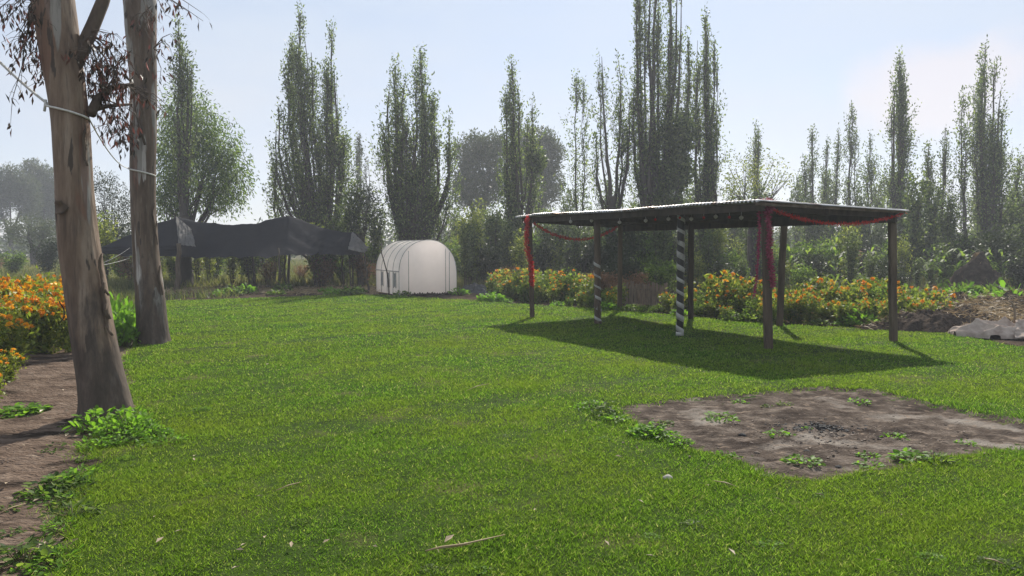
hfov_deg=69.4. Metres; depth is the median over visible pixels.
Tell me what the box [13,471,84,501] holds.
leafy weed
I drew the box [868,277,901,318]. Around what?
marigold plant
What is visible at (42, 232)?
grove tree
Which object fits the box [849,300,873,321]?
marigold plant
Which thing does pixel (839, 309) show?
marigold plant
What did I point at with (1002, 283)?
leafy weed
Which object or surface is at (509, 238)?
willow sapling
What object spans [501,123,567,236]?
round tree
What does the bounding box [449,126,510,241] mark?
round tree
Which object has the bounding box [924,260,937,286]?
willow sapling
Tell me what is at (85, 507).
leafy weed
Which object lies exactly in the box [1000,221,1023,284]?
willow sapling
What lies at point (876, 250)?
dark shrub
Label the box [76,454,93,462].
leafy weed
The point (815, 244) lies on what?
dark shrub
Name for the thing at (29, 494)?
leafy weed
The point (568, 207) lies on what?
willow sapling
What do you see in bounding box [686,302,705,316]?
marigold plant
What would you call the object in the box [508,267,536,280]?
marigold plant
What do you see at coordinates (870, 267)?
willow sapling
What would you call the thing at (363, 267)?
dry shrub
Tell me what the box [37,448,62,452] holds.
leafy weed
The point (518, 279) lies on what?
marigold plant
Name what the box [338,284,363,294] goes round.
leafy weed
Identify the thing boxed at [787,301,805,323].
marigold plant
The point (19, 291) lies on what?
marigold plant
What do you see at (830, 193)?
willow sapling
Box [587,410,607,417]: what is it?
leafy weed
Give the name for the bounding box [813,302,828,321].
marigold plant
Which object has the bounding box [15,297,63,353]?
marigold plant
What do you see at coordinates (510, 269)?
dry shrub
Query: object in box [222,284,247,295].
leafy weed
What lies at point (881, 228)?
willow sapling
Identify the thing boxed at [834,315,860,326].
leafy weed
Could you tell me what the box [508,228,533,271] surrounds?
pale sapling
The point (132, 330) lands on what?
leafy weed
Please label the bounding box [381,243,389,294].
leaning pole
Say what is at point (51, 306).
marigold plant
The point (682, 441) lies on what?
leafy weed
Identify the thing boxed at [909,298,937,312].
marigold plant
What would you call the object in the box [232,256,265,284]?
leafy shrub
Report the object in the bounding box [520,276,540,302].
marigold plant
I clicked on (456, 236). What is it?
pale sapling
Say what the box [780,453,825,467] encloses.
leafy weed
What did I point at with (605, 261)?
dark shrub
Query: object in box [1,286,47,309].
marigold plant
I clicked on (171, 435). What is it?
leafy weed
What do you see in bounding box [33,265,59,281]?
marigold plant
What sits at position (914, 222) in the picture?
willow sapling
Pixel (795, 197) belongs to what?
willow sapling
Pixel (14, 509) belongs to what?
leafy weed
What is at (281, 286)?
leafy weed
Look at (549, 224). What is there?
willow sapling
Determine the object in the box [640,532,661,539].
leafy weed
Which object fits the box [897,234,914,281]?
pale sapling
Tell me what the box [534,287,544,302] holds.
marigold plant
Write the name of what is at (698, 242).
dark shrub
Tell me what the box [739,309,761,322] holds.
leafy weed
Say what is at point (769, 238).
tinsel streamer
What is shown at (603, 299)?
marigold plant
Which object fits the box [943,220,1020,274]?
dark shrub
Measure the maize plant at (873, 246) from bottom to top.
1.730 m
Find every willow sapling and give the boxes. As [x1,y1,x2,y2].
[320,223,340,281]
[329,200,346,282]
[336,174,366,285]
[362,202,389,281]
[446,205,467,249]
[456,218,475,286]
[458,221,480,283]
[480,206,491,250]
[484,206,504,269]
[497,232,514,273]
[498,218,519,270]
[512,205,525,240]
[536,206,552,248]
[542,205,556,254]
[551,209,569,268]
[558,185,574,247]
[567,225,585,276]
[581,226,592,245]
[583,230,593,253]
[591,206,604,244]
[597,177,617,227]
[624,201,637,235]
[647,230,674,270]
[651,230,675,272]
[680,182,696,240]
[699,229,715,278]
[722,190,740,252]
[738,191,748,259]
[738,257,748,282]
[740,227,747,266]
[746,182,776,280]
[773,226,793,251]
[787,170,806,251]
[798,193,815,244]
[803,225,829,244]
[817,167,838,241]
[842,228,861,287]
[850,192,871,244]
[850,224,864,268]
[860,252,879,277]
[871,173,885,250]
[871,223,887,254]
[898,168,931,282]
[909,257,924,287]
[919,174,945,273]
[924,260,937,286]
[930,243,952,282]
[933,190,964,259]
[936,211,946,242]
[966,190,979,235]
[970,197,998,235]
[1000,198,1023,239]
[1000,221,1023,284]
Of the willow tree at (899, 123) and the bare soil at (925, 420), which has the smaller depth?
the bare soil at (925, 420)
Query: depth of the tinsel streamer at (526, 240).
16.88 m
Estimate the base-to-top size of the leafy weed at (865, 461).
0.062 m
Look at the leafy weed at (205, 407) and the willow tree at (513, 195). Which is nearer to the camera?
the leafy weed at (205, 407)
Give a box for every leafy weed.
[0,402,52,417]
[0,406,34,419]
[0,503,21,512]
[0,526,27,538]
[0,533,70,573]
[3,567,36,575]
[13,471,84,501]
[13,487,49,503]
[21,404,50,413]
[25,565,52,575]
[27,490,79,509]
[28,557,69,575]
[29,541,84,568]
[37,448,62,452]
[37,497,105,523]
[38,468,99,493]
[38,516,83,535]
[47,489,91,509]
[50,474,105,497]
[61,405,120,434]
[65,463,103,474]
[72,435,123,450]
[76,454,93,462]
[88,419,118,436]
[92,416,141,438]
[94,436,128,446]
[105,404,150,423]
[105,429,148,445]
[109,292,134,312]
[110,300,118,317]
[111,299,135,342]
[112,293,134,316]
[113,317,123,336]
[113,416,158,437]
[115,328,130,345]
[116,319,140,346]
[117,455,134,460]
[124,405,153,420]
[131,417,160,427]
[132,423,173,439]
[135,436,164,446]
[147,432,188,445]
[148,428,174,436]
[191,406,211,411]
[213,289,228,295]
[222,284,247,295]
[240,282,257,293]
[265,289,285,294]
[273,280,292,292]
[289,518,308,526]
[317,286,335,291]
[322,287,340,294]
[329,528,342,535]
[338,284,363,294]
[393,290,411,295]
[416,563,444,574]
[447,287,469,294]
[470,565,493,574]
[476,291,499,301]
[485,292,505,301]
[502,298,513,302]
[521,546,541,555]
[549,300,565,306]
[569,404,589,411]
[577,398,605,409]
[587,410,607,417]
[591,403,618,414]
[599,412,629,422]
[601,300,622,309]
[601,302,616,309]
[601,399,615,405]
[622,304,642,311]
[623,423,658,438]
[634,421,673,437]
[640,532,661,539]
[648,426,680,442]
[650,304,664,311]
[654,419,674,426]
[664,435,694,447]
[669,309,687,314]
[678,518,710,531]
[706,411,739,422]
[716,450,738,457]
[718,311,739,320]
[732,399,749,403]
[736,308,760,322]
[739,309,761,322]
[750,311,774,322]
[751,536,789,552]
[757,471,778,480]
[762,428,796,437]
[775,400,793,405]
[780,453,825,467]
[808,318,833,325]
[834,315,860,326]
[834,316,856,326]
[841,308,878,325]
[847,396,871,405]
[852,458,885,467]
[854,450,881,459]
[879,432,909,439]
[885,447,938,464]
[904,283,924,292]
[910,450,957,465]
[914,551,945,564]
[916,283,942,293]
[940,279,977,292]
[949,282,980,296]
[954,438,976,446]
[957,279,991,294]
[967,287,988,295]
[976,555,1020,572]
[982,277,1008,291]
[984,280,1023,296]
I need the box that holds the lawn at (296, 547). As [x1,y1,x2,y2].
[12,295,1023,575]
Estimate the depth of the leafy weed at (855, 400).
7.71 m
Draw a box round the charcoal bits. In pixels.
[765,418,866,436]
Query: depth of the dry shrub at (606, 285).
22.14 m
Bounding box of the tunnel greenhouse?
[375,240,458,295]
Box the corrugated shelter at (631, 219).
[515,199,910,348]
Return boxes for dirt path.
[0,344,135,575]
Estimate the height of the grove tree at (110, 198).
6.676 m
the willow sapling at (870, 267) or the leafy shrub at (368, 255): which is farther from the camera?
the leafy shrub at (368, 255)
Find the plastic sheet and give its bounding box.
[459,283,487,293]
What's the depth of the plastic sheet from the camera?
26.71 m
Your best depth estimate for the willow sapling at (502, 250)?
30.21 m
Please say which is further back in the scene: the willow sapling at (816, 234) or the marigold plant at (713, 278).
the willow sapling at (816, 234)
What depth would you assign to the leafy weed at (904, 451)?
5.62 m
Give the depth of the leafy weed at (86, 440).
5.91 m
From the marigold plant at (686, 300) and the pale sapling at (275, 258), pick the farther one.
the pale sapling at (275, 258)
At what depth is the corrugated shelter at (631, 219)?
13.48 m
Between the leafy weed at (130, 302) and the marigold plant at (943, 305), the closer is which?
the leafy weed at (130, 302)
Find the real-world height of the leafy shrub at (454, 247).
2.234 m
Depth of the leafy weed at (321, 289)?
26.51 m
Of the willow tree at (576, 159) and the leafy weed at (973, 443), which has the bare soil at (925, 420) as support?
the leafy weed at (973, 443)
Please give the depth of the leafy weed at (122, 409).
6.59 m
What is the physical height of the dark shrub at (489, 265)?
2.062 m
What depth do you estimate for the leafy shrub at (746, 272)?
25.73 m
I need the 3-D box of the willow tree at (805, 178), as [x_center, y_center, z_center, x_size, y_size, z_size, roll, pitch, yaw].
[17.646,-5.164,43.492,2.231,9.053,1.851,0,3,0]
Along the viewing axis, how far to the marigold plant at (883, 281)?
17.34 m
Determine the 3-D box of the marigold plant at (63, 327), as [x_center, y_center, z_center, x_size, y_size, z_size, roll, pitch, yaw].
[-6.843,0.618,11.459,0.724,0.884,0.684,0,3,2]
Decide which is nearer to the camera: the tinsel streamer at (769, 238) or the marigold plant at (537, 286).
the tinsel streamer at (769, 238)
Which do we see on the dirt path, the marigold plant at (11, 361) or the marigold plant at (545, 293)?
the marigold plant at (11, 361)
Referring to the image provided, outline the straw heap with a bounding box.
[948,252,1005,288]
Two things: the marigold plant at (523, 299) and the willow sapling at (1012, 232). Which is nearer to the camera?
the marigold plant at (523, 299)
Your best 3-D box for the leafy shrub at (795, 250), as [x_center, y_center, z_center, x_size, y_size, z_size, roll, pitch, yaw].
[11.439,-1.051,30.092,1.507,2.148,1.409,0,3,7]
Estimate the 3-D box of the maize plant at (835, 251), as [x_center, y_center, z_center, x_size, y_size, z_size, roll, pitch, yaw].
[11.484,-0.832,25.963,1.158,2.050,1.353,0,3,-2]
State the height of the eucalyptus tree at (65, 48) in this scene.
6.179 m
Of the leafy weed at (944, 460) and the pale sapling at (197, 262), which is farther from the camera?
the pale sapling at (197, 262)
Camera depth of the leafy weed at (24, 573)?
3.65 m
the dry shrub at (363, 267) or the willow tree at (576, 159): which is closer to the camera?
the dry shrub at (363, 267)
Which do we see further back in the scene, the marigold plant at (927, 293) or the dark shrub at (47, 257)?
the dark shrub at (47, 257)
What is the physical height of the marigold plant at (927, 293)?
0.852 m
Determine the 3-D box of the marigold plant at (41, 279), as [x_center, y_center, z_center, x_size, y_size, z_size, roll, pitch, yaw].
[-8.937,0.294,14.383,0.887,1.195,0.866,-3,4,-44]
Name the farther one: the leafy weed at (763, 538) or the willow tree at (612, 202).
the willow tree at (612, 202)
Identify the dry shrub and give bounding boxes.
[111,254,133,281]
[252,260,278,284]
[293,265,309,277]
[302,255,338,286]
[347,253,375,284]
[501,264,522,274]
[591,271,622,293]
[602,270,634,289]
[622,271,648,296]
[633,272,664,292]
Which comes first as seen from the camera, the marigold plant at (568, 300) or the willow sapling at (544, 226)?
the marigold plant at (568, 300)
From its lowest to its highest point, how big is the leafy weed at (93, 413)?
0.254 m
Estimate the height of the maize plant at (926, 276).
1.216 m
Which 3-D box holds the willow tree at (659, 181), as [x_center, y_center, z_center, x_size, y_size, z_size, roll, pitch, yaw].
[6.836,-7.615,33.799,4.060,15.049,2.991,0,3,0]
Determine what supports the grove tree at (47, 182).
on the field
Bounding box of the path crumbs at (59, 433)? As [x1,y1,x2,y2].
[0,394,225,504]
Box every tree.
[0,0,149,421]
[0,163,48,258]
[0,212,56,264]
[16,157,54,259]
[93,166,130,271]
[97,208,163,262]
[108,0,211,344]
[156,79,258,278]
[157,13,214,284]
[243,2,364,258]
[341,176,388,286]
[350,132,380,237]
[362,42,465,243]
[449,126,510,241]
[487,52,548,249]
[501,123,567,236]
[553,69,604,272]
[584,48,641,267]
[617,0,707,278]
[684,1,742,280]
[715,148,800,279]
[745,118,768,198]
[791,123,827,243]
[816,123,846,240]
[830,100,878,235]
[853,129,889,248]
[868,46,935,236]
[917,127,967,276]
[944,84,996,242]
[947,34,1023,239]
[1002,147,1023,238]
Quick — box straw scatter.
[931,289,1023,318]
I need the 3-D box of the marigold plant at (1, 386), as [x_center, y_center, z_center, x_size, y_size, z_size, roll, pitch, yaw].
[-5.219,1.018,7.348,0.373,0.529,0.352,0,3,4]
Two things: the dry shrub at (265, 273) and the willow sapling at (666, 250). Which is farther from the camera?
the dry shrub at (265, 273)
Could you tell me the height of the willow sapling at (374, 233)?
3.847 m
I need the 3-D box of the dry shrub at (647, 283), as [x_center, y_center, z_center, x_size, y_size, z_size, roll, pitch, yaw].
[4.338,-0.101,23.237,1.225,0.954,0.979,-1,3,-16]
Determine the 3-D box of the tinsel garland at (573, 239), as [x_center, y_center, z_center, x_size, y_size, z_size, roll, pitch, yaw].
[1.565,-1.335,17.707,2.789,0.471,0.147,-2,4,-39]
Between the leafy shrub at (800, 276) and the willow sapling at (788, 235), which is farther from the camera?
the willow sapling at (788, 235)
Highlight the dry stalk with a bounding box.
[425,534,504,552]
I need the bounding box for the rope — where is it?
[0,61,155,176]
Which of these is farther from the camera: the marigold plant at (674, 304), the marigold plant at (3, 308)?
the marigold plant at (674, 304)
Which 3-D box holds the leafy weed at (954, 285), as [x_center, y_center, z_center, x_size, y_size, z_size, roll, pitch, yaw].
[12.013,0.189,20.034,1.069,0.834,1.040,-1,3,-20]
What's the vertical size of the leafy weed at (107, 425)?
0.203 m
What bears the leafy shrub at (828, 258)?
on the garden soil at (997, 338)
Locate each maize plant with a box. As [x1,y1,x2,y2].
[777,244,806,286]
[819,235,850,282]
[825,249,846,284]
[830,241,864,283]
[864,244,878,273]
[908,249,939,279]
[916,259,937,286]
[919,244,951,285]
[924,249,952,285]
[924,250,946,284]
[934,254,951,282]
[938,246,974,277]
[946,248,972,277]
[987,248,1001,266]
[995,249,1019,283]
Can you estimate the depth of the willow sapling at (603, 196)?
46.86 m
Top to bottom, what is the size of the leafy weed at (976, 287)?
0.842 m
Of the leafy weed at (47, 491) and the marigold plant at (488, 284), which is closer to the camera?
the leafy weed at (47, 491)
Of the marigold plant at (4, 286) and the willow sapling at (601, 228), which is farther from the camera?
the willow sapling at (601, 228)
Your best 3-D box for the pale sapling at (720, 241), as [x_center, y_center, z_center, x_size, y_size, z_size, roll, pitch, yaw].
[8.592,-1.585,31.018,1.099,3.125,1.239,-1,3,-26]
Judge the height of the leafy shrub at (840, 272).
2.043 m
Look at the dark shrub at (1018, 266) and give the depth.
27.33 m
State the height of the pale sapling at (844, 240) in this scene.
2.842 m
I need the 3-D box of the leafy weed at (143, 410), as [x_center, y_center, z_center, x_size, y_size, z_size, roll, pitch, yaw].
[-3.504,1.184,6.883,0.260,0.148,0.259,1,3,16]
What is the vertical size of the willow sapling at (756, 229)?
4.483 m
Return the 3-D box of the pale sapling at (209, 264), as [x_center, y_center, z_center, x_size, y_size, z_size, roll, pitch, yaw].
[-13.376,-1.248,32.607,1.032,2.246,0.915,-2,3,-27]
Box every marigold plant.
[0,273,36,284]
[0,278,24,298]
[0,284,9,298]
[0,296,34,326]
[0,301,20,322]
[0,311,21,363]
[0,312,40,364]
[0,347,26,381]
[0,360,12,394]
[0,374,14,408]
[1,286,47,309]
[5,292,61,352]
[7,286,48,302]
[11,271,64,335]
[13,296,65,351]
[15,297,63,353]
[27,273,61,287]
[28,281,57,294]
[30,277,62,294]
[30,282,63,299]
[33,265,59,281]
[35,301,71,352]
[37,288,63,344]
[484,277,497,294]
[485,277,503,293]
[487,272,506,283]
[491,282,502,294]
[495,268,516,284]
[497,278,512,298]
[499,283,517,300]
[506,274,518,299]
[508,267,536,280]
[508,268,522,299]
[510,283,528,302]
[519,267,546,285]
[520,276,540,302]
[534,279,549,302]
[534,282,547,302]
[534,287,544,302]
[535,268,558,288]
[543,270,570,299]
[544,284,559,302]
[546,274,568,301]
[547,280,567,302]
[556,266,585,301]
[561,281,571,301]
[563,279,587,290]
[564,295,575,306]
[566,286,581,303]
[572,273,593,289]
[574,290,586,307]
[576,273,592,280]
[577,280,593,304]
[585,292,601,307]
[590,288,609,303]
[604,292,616,306]
[609,282,628,304]
[657,292,674,312]
[664,282,699,309]
[670,293,684,312]
[675,293,687,311]
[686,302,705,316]
[694,288,711,313]
[694,296,711,314]
[695,272,718,293]
[701,281,719,297]
[703,288,731,315]
[703,297,726,317]
[704,269,740,290]
[704,300,717,317]
[705,283,730,315]
[708,284,728,306]
[717,305,732,314]
[718,279,758,302]
[723,295,744,314]
[723,307,734,318]
[727,289,745,309]
[734,291,757,313]
[735,276,761,301]
[744,297,759,313]
[750,293,762,307]
[756,302,775,319]
[757,295,776,315]
[772,302,776,323]
[783,294,805,322]
[784,288,807,299]
[785,296,806,323]
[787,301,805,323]
[788,280,805,293]
[797,285,827,316]
[801,294,826,323]
[803,273,835,291]
[809,273,846,289]
[812,280,844,317]
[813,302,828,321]
[823,285,849,317]
[825,299,849,322]
[827,281,858,299]
[832,284,869,310]
[832,299,854,322]
[834,284,868,302]
[841,305,854,321]
[847,292,881,318]
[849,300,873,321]
[851,275,881,286]
[853,276,887,288]
[859,277,887,318]
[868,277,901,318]
[874,296,900,313]
[875,300,898,319]
[882,291,908,311]
[885,285,916,297]
[898,292,933,310]
[904,299,924,312]
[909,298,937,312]
[910,288,937,303]
[916,286,951,305]
[922,288,958,306]
[932,300,954,308]
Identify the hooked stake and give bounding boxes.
[1008,300,1015,322]
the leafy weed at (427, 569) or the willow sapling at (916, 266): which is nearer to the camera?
the leafy weed at (427, 569)
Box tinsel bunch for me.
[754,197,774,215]
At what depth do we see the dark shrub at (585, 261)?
33.46 m
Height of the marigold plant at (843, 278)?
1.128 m
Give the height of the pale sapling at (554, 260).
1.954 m
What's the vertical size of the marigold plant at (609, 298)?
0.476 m
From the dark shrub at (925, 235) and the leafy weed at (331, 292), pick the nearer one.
the leafy weed at (331, 292)
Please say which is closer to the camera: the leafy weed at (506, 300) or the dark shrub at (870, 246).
the leafy weed at (506, 300)
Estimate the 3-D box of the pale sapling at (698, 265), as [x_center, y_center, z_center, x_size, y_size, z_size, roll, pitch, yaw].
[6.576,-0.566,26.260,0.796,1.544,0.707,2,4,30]
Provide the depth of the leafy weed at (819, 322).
15.46 m
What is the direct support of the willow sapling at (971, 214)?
on the field
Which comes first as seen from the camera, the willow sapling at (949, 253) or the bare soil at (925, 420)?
the bare soil at (925, 420)
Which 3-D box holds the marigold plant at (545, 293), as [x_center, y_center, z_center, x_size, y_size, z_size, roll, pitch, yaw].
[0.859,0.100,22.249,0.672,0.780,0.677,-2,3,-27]
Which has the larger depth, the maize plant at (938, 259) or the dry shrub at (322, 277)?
the dry shrub at (322, 277)
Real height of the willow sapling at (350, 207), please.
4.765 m
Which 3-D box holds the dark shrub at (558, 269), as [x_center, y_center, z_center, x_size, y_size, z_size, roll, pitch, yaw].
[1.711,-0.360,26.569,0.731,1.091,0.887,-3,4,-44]
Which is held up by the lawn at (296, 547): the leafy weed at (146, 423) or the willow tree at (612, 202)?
the leafy weed at (146, 423)
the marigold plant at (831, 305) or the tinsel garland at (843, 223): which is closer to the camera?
the tinsel garland at (843, 223)
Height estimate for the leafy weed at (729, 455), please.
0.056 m
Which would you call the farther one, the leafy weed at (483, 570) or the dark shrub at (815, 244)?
the dark shrub at (815, 244)
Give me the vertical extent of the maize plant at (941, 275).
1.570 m
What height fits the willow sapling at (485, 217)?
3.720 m
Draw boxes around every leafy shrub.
[0,248,31,273]
[109,254,130,279]
[163,257,193,280]
[203,256,230,277]
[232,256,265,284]
[332,255,354,284]
[351,241,382,282]
[440,237,450,249]
[448,236,462,277]
[456,244,485,281]
[512,231,550,273]
[628,248,661,286]
[635,233,675,272]
[640,256,676,293]
[667,244,686,279]
[715,247,742,268]
[732,260,755,285]
[761,249,797,277]
[772,272,777,290]
[775,236,812,269]
[789,263,817,289]
[796,237,842,280]
[810,244,834,281]
[811,231,841,276]
[826,241,844,283]
[827,224,843,241]
[857,251,883,272]
[876,238,926,263]
[929,235,976,277]
[943,267,955,285]
[967,257,999,271]
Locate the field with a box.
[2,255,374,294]
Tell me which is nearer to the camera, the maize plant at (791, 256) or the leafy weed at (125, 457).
the leafy weed at (125, 457)
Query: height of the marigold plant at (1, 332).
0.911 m
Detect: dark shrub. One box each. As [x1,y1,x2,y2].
[23,235,58,275]
[257,257,271,267]
[309,255,338,283]
[473,238,507,281]
[518,229,558,279]
[549,263,572,277]
[562,243,580,274]
[565,235,593,276]
[580,238,613,271]
[610,253,644,290]
[667,230,676,279]
[672,230,704,279]
[684,246,714,287]
[699,242,739,274]
[707,257,747,284]
[787,247,830,277]
[797,234,833,252]
[819,242,842,280]
[838,225,884,275]
[862,261,897,283]
[863,236,899,260]
[864,254,904,276]
[873,216,939,281]
[884,268,910,287]
[919,243,935,277]
[926,233,988,255]
[930,238,998,269]
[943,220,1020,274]
[971,228,1023,271]
[1003,248,1023,289]
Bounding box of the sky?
[0,0,1023,249]
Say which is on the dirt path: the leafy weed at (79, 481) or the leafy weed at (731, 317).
the leafy weed at (79, 481)
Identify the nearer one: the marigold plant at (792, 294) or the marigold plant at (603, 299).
the marigold plant at (792, 294)
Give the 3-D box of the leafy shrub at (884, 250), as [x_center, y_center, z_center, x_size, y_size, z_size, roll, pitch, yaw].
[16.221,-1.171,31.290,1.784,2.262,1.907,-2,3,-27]
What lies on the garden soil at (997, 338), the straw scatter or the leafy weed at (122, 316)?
the straw scatter
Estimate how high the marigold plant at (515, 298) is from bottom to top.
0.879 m
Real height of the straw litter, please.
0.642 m
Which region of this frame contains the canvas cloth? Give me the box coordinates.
[948,316,1023,338]
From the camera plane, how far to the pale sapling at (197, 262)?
33.26 m
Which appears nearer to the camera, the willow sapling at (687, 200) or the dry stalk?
the dry stalk
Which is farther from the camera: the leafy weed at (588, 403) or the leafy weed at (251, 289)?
the leafy weed at (251, 289)
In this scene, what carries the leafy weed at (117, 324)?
on the dirt path
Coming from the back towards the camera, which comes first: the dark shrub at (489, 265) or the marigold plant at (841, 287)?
the dark shrub at (489, 265)
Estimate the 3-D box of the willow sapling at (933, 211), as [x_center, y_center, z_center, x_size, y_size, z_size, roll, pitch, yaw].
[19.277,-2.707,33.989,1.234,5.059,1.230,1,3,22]
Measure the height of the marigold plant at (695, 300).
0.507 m
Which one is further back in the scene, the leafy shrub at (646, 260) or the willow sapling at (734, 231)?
the willow sapling at (734, 231)
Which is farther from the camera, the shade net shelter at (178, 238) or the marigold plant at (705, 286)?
the shade net shelter at (178, 238)
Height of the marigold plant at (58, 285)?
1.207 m
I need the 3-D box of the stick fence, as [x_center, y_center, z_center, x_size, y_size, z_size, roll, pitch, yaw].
[3.732,0.140,20.934,1.382,0.655,0.100,2,4,29]
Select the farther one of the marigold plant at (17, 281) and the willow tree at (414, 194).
the willow tree at (414, 194)
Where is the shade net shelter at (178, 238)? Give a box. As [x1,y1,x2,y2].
[101,216,369,292]
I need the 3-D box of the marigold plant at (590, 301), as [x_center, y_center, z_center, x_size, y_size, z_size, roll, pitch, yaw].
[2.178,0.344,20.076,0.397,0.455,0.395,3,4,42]
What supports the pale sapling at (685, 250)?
on the garden soil at (997, 338)
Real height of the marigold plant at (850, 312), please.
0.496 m
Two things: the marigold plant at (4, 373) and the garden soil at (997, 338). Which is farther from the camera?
the garden soil at (997, 338)
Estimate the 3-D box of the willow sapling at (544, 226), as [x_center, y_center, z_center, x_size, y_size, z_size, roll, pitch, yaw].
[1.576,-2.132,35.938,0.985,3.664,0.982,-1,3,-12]
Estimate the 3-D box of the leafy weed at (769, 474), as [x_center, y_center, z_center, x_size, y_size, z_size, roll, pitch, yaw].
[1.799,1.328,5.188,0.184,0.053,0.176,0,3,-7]
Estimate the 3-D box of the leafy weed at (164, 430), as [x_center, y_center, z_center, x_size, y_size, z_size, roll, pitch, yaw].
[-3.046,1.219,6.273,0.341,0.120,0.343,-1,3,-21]
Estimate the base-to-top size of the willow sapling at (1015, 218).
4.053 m
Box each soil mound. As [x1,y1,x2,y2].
[852,303,1022,335]
[910,283,981,291]
[938,287,1023,318]
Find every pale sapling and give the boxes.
[97,210,120,280]
[97,213,110,266]
[160,256,166,274]
[162,256,175,277]
[191,221,204,281]
[200,257,219,283]
[220,256,240,284]
[263,255,282,278]
[277,255,293,282]
[304,222,327,287]
[450,228,461,256]
[455,204,488,283]
[469,198,487,249]
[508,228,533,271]
[546,240,563,272]
[674,232,696,284]
[686,250,708,292]
[705,228,735,274]
[729,237,744,261]
[756,243,778,268]
[785,260,797,289]
[830,224,864,284]
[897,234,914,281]
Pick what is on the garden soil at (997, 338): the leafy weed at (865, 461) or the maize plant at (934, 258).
the maize plant at (934, 258)
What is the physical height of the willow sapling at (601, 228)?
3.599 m
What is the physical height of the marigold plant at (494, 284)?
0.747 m
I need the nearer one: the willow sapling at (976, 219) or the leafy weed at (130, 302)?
the leafy weed at (130, 302)
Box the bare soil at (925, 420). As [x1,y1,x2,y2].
[619,386,1023,480]
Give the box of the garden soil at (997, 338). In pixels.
[129,288,1023,346]
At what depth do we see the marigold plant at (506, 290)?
22.80 m
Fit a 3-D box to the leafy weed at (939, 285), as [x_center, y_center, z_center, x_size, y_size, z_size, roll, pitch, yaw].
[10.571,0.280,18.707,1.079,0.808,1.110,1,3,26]
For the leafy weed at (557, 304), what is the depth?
20.49 m
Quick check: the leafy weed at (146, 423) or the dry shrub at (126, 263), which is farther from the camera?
the dry shrub at (126, 263)
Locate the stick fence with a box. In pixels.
[622,281,667,304]
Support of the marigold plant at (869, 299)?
on the garden soil at (997, 338)
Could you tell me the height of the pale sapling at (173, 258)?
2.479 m
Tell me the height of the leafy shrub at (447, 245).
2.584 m
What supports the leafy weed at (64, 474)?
on the dirt path
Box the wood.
[0,214,975,260]
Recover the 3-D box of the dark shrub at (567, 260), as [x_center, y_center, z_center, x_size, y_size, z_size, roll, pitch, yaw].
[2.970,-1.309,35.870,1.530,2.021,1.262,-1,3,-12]
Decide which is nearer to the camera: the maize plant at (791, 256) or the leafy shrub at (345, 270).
the maize plant at (791, 256)
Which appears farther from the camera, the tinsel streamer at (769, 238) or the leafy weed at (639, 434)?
the tinsel streamer at (769, 238)
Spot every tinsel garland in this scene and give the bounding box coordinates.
[532,222,617,241]
[771,209,907,226]
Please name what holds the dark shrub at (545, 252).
on the field
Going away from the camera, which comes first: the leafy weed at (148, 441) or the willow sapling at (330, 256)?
the leafy weed at (148, 441)
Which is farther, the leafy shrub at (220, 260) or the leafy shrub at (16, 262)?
the leafy shrub at (16, 262)
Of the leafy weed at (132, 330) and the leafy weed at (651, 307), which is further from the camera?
the leafy weed at (651, 307)
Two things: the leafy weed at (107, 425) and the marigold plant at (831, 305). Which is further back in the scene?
the marigold plant at (831, 305)
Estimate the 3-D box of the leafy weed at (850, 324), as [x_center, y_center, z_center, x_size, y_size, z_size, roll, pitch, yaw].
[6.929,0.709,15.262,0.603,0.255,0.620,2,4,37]
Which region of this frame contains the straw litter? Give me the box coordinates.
[164,282,381,294]
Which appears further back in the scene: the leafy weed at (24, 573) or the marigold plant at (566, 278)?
the marigold plant at (566, 278)
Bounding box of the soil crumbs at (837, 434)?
[614,402,1008,471]
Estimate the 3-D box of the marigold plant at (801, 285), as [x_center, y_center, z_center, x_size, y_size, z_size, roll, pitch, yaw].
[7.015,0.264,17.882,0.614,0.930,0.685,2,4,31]
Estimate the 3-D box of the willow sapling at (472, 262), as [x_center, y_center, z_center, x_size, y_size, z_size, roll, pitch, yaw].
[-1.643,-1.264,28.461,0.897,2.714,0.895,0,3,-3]
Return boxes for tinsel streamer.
[523,215,534,285]
[752,211,761,297]
[764,202,777,287]
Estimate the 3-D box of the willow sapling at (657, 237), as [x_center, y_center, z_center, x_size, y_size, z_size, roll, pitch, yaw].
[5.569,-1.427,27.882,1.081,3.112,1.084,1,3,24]
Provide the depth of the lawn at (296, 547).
5.41 m
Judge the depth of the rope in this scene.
6.93 m
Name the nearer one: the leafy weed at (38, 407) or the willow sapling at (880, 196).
the leafy weed at (38, 407)
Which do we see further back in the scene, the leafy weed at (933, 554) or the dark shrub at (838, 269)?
the dark shrub at (838, 269)
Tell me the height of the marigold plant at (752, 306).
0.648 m
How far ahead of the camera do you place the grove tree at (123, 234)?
33.86 m
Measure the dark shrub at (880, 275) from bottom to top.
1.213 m
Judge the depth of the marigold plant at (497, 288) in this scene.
23.12 m
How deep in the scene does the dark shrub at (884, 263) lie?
26.14 m
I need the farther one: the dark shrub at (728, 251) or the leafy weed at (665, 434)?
the dark shrub at (728, 251)

